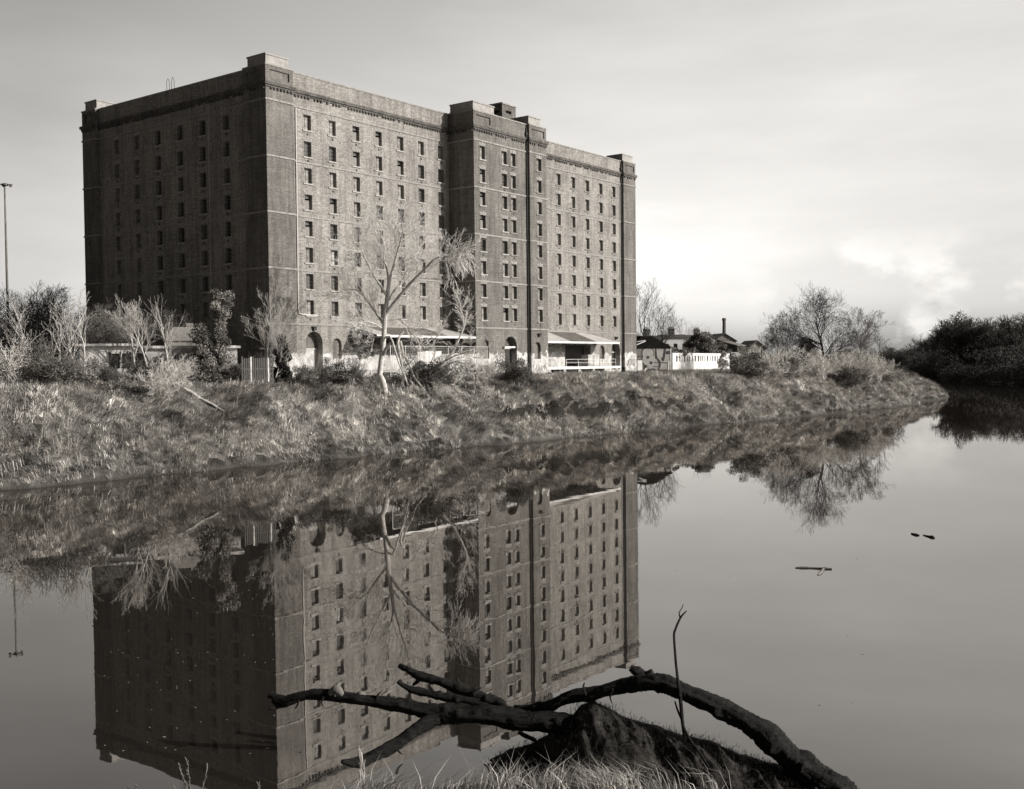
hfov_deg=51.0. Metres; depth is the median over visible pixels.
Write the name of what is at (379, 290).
window
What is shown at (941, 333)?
woodland tree
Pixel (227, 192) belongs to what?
window
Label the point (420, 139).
window
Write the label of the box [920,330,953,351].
woodland tree
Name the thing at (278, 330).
pale sapling
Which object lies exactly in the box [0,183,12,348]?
lamp mast
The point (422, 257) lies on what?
window
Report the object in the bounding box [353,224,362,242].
window
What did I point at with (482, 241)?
window
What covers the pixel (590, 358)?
packing case
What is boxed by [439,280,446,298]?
window
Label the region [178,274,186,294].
window
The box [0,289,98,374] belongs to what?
undergrowth
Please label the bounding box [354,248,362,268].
window
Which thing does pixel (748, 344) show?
house
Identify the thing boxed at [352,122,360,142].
window
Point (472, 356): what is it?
hoarding
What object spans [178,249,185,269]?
window
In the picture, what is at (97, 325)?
evergreen tree
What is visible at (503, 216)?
window
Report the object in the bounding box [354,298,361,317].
window
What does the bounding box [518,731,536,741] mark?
driftwood stick
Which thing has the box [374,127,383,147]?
window
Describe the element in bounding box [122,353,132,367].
window
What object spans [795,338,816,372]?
evergreen tree
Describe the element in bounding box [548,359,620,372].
loading platform
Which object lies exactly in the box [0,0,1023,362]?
sky
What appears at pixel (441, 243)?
window
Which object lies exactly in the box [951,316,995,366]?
woodland tree
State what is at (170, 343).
pale sapling
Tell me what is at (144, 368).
bush
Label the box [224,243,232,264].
window
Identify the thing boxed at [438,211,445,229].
window
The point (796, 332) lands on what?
bare tree
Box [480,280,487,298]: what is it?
window
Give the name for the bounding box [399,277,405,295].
window
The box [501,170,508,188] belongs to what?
window
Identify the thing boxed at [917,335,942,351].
woodland tree
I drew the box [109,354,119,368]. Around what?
window
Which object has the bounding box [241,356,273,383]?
paling fence
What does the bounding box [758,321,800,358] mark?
bare tree
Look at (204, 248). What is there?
window
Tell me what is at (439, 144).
window
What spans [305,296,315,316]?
window
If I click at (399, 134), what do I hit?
window
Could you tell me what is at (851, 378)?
bush
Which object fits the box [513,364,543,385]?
bush
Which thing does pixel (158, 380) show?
bush
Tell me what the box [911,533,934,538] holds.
floating branch
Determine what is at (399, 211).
window
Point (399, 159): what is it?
window
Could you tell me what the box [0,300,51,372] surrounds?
woodland tree
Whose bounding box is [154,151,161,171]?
window
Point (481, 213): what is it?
window
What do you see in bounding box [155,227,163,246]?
window
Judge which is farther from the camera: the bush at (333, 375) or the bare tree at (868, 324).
the bare tree at (868, 324)
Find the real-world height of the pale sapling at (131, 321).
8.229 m
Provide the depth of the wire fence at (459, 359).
125.28 m
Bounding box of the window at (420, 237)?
[419,233,426,250]
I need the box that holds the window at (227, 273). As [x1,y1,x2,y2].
[224,270,232,290]
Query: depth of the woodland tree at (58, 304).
148.84 m
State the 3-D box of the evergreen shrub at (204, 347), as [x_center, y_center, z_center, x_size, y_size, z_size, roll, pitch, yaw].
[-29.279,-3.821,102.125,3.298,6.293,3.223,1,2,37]
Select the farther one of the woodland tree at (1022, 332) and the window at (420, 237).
the woodland tree at (1022, 332)
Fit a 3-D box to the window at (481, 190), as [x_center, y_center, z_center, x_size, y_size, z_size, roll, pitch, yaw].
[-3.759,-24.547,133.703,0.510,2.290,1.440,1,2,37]
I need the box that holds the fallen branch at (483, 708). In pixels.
[267,663,578,767]
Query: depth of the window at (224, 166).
115.98 m
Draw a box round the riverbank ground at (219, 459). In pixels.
[0,364,1023,489]
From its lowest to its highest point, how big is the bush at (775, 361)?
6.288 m
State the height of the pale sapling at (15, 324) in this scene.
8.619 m
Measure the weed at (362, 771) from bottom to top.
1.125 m
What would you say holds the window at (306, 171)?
in the warehouse
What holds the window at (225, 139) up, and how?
in the warehouse
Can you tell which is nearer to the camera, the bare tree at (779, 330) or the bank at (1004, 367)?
the bare tree at (779, 330)
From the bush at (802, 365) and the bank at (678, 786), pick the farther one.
the bush at (802, 365)
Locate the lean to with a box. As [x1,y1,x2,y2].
[726,352,740,363]
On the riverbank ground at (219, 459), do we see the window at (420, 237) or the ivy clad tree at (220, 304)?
the ivy clad tree at (220, 304)
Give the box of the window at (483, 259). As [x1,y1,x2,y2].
[480,257,487,275]
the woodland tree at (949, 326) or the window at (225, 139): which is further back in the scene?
the woodland tree at (949, 326)
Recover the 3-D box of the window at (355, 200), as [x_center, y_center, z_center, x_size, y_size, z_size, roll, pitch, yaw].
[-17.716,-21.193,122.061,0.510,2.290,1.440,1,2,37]
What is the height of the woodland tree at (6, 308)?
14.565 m
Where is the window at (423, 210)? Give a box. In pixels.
[418,208,426,227]
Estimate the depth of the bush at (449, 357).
112.10 m
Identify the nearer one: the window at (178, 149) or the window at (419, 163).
the window at (178, 149)
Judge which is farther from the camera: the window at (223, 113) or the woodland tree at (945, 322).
the woodland tree at (945, 322)
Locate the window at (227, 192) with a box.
[223,190,231,211]
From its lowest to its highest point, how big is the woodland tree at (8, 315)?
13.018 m
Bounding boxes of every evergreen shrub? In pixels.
[188,321,221,381]
[835,348,855,370]
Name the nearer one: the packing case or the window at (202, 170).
the window at (202, 170)
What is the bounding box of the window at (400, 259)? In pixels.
[398,253,403,271]
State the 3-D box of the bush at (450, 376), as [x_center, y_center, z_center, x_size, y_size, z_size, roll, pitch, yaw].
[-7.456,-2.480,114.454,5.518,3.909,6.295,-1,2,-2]
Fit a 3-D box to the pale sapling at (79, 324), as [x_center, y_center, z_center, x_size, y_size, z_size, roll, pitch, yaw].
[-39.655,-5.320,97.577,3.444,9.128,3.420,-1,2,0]
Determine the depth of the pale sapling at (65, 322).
98.23 m
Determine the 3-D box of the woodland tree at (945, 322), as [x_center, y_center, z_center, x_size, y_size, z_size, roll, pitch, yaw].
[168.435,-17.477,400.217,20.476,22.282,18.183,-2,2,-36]
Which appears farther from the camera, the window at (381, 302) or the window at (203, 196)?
the window at (381, 302)
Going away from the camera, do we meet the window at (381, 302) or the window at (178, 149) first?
the window at (178, 149)
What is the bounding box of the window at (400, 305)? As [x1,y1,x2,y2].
[399,301,406,319]
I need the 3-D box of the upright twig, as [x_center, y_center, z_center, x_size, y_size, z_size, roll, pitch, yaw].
[3.488,5.678,20.917,0.316,2.976,1.188,-1,2,-14]
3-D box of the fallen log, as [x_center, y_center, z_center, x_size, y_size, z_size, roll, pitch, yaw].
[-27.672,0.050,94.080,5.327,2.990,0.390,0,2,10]
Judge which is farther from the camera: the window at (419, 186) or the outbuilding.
the window at (419, 186)
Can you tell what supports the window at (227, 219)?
in the warehouse
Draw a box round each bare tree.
[72,299,139,343]
[123,304,193,345]
[636,277,682,346]
[670,313,701,338]
[755,328,768,351]
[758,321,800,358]
[760,307,810,356]
[774,279,864,375]
[836,307,896,358]
[870,332,892,359]
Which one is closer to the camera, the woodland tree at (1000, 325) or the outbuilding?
the outbuilding
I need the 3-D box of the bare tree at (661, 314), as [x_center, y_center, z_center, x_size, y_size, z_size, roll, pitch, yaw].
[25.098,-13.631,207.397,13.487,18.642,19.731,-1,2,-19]
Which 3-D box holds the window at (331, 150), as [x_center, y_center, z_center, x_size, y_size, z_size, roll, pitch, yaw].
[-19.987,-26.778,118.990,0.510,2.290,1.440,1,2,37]
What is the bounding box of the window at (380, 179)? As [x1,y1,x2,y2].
[375,177,382,196]
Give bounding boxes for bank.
[430,783,757,788]
[766,341,1023,385]
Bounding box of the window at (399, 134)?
[396,132,404,152]
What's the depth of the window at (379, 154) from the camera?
125.00 m
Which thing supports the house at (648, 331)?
on the riverbank ground at (219, 459)
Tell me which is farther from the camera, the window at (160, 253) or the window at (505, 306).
the window at (505, 306)
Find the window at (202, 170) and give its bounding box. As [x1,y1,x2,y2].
[199,169,207,189]
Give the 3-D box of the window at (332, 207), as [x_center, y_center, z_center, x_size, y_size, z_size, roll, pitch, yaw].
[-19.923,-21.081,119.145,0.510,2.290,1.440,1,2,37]
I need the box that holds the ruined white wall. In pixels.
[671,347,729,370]
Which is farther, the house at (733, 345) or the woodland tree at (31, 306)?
the house at (733, 345)
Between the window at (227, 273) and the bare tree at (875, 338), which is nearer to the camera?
the window at (227, 273)
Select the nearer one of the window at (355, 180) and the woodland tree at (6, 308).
the window at (355, 180)
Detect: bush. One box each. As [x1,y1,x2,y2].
[0,330,106,384]
[0,332,58,383]
[40,349,103,385]
[93,363,122,381]
[121,351,164,380]
[125,357,192,400]
[146,353,197,382]
[155,346,210,384]
[207,360,254,384]
[271,333,292,384]
[291,362,327,385]
[315,357,357,382]
[332,357,378,385]
[391,355,447,386]
[409,282,501,384]
[425,353,467,385]
[454,360,483,381]
[476,359,506,380]
[494,352,539,380]
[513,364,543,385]
[726,345,777,378]
[745,345,796,382]
[769,347,807,379]
[774,344,822,383]
[803,347,843,380]
[805,345,861,375]
[830,363,869,386]
[846,349,883,375]
[861,349,899,382]
[866,360,906,382]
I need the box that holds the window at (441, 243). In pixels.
[438,235,444,252]
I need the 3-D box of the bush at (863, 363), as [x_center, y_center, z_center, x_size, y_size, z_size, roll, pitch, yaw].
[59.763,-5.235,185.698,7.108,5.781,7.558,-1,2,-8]
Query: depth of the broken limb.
111.37 m
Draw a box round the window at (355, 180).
[352,173,361,193]
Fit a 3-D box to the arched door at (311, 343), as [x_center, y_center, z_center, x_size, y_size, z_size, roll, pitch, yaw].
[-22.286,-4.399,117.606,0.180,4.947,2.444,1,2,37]
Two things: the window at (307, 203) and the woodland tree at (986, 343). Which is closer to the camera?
the window at (307, 203)
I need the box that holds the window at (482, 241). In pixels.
[480,235,487,252]
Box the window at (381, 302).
[377,300,384,318]
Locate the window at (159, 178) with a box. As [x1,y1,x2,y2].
[154,177,162,196]
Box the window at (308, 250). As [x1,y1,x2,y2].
[305,243,314,264]
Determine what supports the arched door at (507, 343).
in the warehouse
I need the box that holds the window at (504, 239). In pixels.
[502,238,508,254]
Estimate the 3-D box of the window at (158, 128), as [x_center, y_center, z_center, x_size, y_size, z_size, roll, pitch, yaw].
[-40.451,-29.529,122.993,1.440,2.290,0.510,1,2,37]
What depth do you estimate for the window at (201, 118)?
118.23 m
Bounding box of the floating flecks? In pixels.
[93,519,857,753]
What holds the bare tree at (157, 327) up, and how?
on the riverbank ground at (219, 459)
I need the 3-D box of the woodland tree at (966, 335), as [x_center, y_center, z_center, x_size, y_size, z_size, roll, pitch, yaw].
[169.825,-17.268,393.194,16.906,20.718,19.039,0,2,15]
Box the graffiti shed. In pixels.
[636,336,672,370]
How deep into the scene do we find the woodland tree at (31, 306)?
148.96 m
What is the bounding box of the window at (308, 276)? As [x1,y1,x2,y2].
[305,269,315,290]
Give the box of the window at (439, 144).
[437,142,444,161]
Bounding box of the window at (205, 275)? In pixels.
[201,272,208,292]
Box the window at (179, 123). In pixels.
[175,121,183,142]
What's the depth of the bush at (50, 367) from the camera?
89.88 m
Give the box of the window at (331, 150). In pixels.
[328,142,337,163]
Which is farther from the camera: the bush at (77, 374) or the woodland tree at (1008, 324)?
the woodland tree at (1008, 324)
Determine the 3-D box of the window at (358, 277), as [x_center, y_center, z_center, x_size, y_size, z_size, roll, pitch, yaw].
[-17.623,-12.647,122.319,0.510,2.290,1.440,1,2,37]
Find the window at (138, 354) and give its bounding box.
[135,353,145,365]
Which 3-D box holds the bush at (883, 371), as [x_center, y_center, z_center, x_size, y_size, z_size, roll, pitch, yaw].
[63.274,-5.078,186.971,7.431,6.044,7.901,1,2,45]
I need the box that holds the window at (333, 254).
[330,246,339,266]
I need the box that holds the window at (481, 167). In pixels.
[479,165,486,183]
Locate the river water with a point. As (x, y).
(522, 574)
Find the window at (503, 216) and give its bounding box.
[502,215,508,232]
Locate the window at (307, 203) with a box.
[304,190,313,211]
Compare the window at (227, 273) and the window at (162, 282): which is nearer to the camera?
the window at (227, 273)
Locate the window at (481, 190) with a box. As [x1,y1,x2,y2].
[479,188,486,206]
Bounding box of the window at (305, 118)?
[302,110,312,132]
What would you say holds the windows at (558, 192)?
in the warehouse
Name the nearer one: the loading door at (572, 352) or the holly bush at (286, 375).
the holly bush at (286, 375)
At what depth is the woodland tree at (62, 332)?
129.74 m
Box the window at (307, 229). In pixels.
[304,217,314,237]
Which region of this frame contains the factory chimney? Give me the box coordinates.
[722,318,725,332]
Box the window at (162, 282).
[157,276,164,296]
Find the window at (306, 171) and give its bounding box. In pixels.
[303,164,313,185]
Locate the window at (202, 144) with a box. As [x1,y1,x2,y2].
[198,142,206,163]
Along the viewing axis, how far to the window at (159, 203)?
123.52 m
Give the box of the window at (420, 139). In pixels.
[417,137,425,156]
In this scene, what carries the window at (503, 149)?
in the warehouse
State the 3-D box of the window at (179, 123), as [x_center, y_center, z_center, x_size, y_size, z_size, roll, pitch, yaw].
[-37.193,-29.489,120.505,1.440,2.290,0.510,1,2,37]
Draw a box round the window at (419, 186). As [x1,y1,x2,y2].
[418,185,425,203]
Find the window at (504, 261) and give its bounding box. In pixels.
[502,259,509,277]
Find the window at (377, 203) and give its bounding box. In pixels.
[375,201,384,221]
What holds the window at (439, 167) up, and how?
in the warehouse
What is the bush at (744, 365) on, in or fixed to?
on the riverbank ground at (219, 459)
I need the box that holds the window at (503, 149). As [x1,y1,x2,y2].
[501,147,507,165]
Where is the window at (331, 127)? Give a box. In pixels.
[327,116,337,137]
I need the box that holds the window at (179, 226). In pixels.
[177,224,185,243]
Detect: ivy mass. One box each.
[683,325,729,368]
[715,339,733,368]
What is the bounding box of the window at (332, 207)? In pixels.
[329,194,338,214]
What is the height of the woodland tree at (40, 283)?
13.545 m
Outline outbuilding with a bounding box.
[166,323,198,345]
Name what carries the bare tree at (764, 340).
on the riverbank ground at (219, 459)
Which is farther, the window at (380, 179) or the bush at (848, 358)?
the bush at (848, 358)
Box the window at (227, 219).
[223,218,231,238]
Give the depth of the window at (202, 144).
118.29 m
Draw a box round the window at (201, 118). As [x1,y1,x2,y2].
[198,116,206,137]
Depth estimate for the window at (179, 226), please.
121.05 m
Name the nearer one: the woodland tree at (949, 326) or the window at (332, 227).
the window at (332, 227)
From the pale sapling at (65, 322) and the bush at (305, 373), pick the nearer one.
the pale sapling at (65, 322)
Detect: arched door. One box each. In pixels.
[306,333,316,376]
[505,338,511,371]
[612,345,614,369]
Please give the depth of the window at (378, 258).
125.37 m
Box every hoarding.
[417,351,441,368]
[442,354,475,374]
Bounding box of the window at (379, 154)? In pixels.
[375,152,383,172]
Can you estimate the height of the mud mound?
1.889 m
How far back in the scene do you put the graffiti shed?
175.92 m
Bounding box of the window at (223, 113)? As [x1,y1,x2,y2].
[221,110,229,132]
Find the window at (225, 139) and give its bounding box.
[222,137,230,158]
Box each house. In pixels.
[636,327,662,340]
[659,327,688,352]
[707,333,737,343]
[722,341,745,357]
[741,340,766,360]
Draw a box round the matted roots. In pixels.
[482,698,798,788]
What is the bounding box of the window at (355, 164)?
[352,147,361,167]
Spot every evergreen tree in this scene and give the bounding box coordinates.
[81,307,134,343]
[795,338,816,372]
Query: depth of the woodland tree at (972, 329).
387.24 m
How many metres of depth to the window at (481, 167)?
133.81 m
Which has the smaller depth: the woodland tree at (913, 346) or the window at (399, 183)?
the window at (399, 183)
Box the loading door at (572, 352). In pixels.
[565,345,583,365]
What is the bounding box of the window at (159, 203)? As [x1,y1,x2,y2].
[155,201,162,221]
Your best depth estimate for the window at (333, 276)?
119.54 m
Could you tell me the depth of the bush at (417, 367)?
111.83 m
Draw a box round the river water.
[0,380,1023,788]
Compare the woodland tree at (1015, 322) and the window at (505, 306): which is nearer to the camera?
the window at (505, 306)
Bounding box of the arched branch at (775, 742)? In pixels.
[513,665,859,788]
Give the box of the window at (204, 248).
[200,246,208,266]
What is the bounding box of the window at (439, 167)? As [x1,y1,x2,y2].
[437,165,445,183]
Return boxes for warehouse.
[79,52,636,378]
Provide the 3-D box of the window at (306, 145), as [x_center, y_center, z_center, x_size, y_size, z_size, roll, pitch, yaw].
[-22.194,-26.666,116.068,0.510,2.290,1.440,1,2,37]
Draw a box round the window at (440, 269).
[438,258,446,275]
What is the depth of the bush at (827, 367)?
172.78 m
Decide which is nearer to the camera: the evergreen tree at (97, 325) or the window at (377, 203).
the evergreen tree at (97, 325)
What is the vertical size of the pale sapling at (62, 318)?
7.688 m
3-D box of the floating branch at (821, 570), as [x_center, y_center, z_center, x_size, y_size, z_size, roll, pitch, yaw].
[11.585,6.834,41.821,1.304,0.129,1.412,1,2,38]
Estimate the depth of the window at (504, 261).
137.79 m
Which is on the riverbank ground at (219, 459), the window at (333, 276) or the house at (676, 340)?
the house at (676, 340)
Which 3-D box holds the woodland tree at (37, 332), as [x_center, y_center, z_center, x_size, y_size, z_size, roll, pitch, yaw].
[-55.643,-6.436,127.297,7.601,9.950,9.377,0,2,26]
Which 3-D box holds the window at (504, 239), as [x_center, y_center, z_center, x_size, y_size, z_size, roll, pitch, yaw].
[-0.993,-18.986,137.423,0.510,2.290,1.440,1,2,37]
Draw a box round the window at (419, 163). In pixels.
[417,161,425,180]
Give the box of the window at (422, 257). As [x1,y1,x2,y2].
[419,255,426,273]
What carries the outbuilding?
on the riverbank ground at (219, 459)
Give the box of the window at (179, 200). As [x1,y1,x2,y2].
[177,198,184,218]
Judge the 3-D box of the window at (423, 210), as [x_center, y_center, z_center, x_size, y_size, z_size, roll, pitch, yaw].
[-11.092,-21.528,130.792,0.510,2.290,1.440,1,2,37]
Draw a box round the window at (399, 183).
[397,181,404,200]
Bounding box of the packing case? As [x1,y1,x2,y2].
[582,355,599,365]
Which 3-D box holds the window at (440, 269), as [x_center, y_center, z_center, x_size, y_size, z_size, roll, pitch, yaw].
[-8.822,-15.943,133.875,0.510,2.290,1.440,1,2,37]
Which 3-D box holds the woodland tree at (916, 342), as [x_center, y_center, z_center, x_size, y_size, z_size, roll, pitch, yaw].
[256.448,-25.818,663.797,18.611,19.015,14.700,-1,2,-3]
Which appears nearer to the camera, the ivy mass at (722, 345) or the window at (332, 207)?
the window at (332, 207)
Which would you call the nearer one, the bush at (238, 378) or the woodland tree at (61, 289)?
the bush at (238, 378)
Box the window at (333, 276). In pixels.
[330,271,337,291]
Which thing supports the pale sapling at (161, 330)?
on the riverbank ground at (219, 459)
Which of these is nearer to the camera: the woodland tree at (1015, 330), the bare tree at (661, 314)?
the bare tree at (661, 314)
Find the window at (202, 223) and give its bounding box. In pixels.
[200,221,208,241]
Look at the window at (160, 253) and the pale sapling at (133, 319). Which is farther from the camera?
the window at (160, 253)
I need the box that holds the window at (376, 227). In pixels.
[376,227,383,245]
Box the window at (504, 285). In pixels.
[502,284,509,299]
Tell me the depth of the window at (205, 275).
118.84 m
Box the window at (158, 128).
[153,126,161,146]
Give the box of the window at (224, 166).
[222,164,230,185]
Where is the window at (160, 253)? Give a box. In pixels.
[156,251,163,271]
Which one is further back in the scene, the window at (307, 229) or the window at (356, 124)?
the window at (356, 124)
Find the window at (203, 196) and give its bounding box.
[199,194,207,215]
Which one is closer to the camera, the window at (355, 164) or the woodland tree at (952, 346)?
the window at (355, 164)
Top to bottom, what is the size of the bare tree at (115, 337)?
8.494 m
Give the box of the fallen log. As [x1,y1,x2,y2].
[171,379,224,411]
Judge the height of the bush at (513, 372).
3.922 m
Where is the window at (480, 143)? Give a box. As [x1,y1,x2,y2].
[479,142,486,160]
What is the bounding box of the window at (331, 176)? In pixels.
[328,168,338,189]
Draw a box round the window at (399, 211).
[397,205,405,224]
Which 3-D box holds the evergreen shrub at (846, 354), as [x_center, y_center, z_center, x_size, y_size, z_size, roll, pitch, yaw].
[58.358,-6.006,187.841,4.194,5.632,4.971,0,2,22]
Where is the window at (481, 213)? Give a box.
[479,211,486,229]
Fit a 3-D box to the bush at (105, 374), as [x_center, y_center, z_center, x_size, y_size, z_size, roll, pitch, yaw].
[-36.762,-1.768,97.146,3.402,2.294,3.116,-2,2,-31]
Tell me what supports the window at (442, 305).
in the warehouse
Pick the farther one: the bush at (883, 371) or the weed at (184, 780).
the bush at (883, 371)
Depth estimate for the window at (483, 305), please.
134.40 m
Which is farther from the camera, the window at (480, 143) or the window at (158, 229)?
the window at (480, 143)
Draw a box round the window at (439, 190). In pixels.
[438,189,445,206]
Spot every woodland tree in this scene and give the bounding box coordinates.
[0,280,78,360]
[0,283,47,350]
[0,287,79,355]
[0,288,22,342]
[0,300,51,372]
[0,302,79,361]
[9,284,77,351]
[12,291,83,364]
[30,310,82,361]
[74,303,86,343]
[900,344,915,350]
[911,338,922,349]
[912,332,943,351]
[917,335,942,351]
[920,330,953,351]
[924,310,990,364]
[934,314,957,346]
[934,319,974,364]
[943,313,988,358]
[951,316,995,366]
[953,319,999,363]
[958,318,1006,364]
[966,316,1015,365]
[970,324,1004,364]
[989,319,1020,360]
[992,318,1023,335]
[993,314,1022,345]
[995,319,1023,353]
[1005,315,1023,332]
[1007,320,1023,347]
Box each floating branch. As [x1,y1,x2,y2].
[795,566,831,574]
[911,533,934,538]
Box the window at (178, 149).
[176,147,183,167]
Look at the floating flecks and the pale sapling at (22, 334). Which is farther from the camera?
the pale sapling at (22, 334)
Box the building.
[76,343,240,379]
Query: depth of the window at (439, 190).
133.85 m
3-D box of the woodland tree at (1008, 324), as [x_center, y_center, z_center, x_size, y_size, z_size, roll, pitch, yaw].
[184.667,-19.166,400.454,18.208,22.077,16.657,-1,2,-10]
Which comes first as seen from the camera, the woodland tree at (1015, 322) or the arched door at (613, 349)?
the arched door at (613, 349)
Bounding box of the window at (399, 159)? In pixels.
[397,157,405,176]
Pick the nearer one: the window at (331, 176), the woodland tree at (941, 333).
the window at (331, 176)
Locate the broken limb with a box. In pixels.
[396,331,471,405]
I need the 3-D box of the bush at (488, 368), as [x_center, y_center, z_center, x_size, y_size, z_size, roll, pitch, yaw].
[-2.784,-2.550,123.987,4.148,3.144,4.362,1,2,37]
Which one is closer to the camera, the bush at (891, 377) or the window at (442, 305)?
the window at (442, 305)
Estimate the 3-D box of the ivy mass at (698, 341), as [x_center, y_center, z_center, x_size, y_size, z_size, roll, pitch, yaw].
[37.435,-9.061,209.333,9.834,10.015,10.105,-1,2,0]
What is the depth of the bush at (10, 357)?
89.71 m
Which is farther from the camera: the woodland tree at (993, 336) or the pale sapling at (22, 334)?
the woodland tree at (993, 336)
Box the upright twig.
[673,605,710,770]
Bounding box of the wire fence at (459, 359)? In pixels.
[390,346,487,375]
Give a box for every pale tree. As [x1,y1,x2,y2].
[240,289,302,381]
[314,194,486,392]
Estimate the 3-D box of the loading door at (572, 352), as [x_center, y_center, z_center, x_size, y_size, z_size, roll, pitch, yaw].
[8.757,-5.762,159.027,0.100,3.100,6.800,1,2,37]
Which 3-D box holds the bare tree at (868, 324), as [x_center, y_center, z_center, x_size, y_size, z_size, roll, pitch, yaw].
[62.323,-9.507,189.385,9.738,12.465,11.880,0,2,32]
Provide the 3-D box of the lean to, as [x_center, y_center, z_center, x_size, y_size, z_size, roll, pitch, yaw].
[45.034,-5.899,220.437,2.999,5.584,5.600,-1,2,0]
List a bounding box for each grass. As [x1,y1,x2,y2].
[331,747,730,788]
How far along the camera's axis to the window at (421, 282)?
131.35 m
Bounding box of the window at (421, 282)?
[419,281,427,297]
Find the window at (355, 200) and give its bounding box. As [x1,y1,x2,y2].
[353,198,361,218]
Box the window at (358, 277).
[354,273,363,293]
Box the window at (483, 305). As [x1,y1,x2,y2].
[481,303,487,320]
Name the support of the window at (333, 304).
in the warehouse
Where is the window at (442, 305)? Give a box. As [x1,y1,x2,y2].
[439,303,446,321]
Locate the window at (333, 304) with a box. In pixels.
[330,297,340,317]
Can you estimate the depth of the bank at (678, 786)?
19.62 m
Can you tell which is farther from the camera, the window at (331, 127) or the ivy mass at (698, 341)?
the ivy mass at (698, 341)
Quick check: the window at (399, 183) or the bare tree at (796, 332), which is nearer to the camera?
the window at (399, 183)
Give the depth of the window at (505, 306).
137.83 m
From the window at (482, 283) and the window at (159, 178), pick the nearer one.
the window at (159, 178)
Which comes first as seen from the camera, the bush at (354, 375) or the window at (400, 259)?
the bush at (354, 375)
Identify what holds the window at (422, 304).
in the warehouse
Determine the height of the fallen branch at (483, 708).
1.696 m
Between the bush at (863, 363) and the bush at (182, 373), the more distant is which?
the bush at (863, 363)
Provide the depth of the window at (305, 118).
116.20 m
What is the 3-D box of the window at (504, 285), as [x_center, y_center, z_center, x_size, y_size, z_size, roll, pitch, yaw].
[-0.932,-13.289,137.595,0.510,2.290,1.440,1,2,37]
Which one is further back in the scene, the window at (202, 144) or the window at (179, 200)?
the window at (179, 200)
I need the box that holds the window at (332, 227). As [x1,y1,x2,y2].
[329,221,337,240]
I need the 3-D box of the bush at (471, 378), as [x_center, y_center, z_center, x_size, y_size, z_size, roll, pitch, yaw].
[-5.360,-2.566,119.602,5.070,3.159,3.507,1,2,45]
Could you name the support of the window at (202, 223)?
in the warehouse
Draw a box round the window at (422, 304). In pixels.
[419,302,427,320]
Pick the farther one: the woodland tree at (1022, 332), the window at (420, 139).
the woodland tree at (1022, 332)
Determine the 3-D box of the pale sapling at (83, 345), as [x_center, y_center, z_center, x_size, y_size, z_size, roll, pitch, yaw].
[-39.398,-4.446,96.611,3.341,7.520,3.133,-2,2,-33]
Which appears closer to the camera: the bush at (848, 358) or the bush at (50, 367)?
the bush at (50, 367)
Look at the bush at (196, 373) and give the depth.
100.74 m
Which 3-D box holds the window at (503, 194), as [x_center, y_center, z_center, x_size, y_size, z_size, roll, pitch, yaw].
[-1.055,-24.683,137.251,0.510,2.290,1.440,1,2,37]
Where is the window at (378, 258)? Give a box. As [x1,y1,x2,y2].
[377,251,385,270]
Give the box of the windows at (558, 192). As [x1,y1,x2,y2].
[113,131,617,327]
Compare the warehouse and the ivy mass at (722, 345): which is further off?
the ivy mass at (722, 345)
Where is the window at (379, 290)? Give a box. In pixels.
[377,275,383,294]
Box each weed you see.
[173,757,207,788]
[358,746,364,788]
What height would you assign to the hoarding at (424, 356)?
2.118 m
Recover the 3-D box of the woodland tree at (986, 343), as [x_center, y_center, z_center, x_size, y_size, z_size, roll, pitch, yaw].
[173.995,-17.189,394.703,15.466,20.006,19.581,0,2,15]
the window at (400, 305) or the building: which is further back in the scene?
the window at (400, 305)
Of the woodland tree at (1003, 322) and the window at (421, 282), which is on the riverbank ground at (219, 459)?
the woodland tree at (1003, 322)
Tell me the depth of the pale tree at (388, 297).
106.94 m
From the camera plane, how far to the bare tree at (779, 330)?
181.91 m
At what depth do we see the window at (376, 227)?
125.22 m
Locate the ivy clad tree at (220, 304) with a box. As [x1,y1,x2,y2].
[203,289,239,384]
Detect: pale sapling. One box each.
[0,292,50,351]
[0,295,27,371]
[41,302,69,353]
[49,297,83,363]
[50,287,92,369]
[51,304,90,370]
[104,296,165,366]
[112,301,154,374]
[145,294,182,370]
[155,322,182,362]
[259,300,293,371]
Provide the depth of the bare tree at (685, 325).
270.00 m
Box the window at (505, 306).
[503,304,509,321]
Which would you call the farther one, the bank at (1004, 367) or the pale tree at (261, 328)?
the bank at (1004, 367)
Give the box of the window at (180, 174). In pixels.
[176,173,184,193]
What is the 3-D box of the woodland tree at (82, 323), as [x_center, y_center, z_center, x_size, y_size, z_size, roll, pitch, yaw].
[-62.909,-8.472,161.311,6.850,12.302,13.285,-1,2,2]
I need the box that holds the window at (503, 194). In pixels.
[501,193,508,210]
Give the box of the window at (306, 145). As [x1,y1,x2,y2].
[303,137,313,158]
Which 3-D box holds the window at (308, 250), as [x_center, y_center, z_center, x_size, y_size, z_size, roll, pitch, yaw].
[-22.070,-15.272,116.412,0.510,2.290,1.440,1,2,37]
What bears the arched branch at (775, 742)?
on the mud mound
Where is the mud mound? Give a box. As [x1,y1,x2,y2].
[484,701,847,788]
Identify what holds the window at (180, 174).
in the warehouse
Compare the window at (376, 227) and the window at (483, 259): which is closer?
the window at (376, 227)
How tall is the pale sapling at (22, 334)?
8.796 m
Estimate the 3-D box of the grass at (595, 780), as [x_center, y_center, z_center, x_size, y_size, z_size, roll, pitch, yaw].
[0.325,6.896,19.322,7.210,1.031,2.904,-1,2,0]
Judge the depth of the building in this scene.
100.83 m

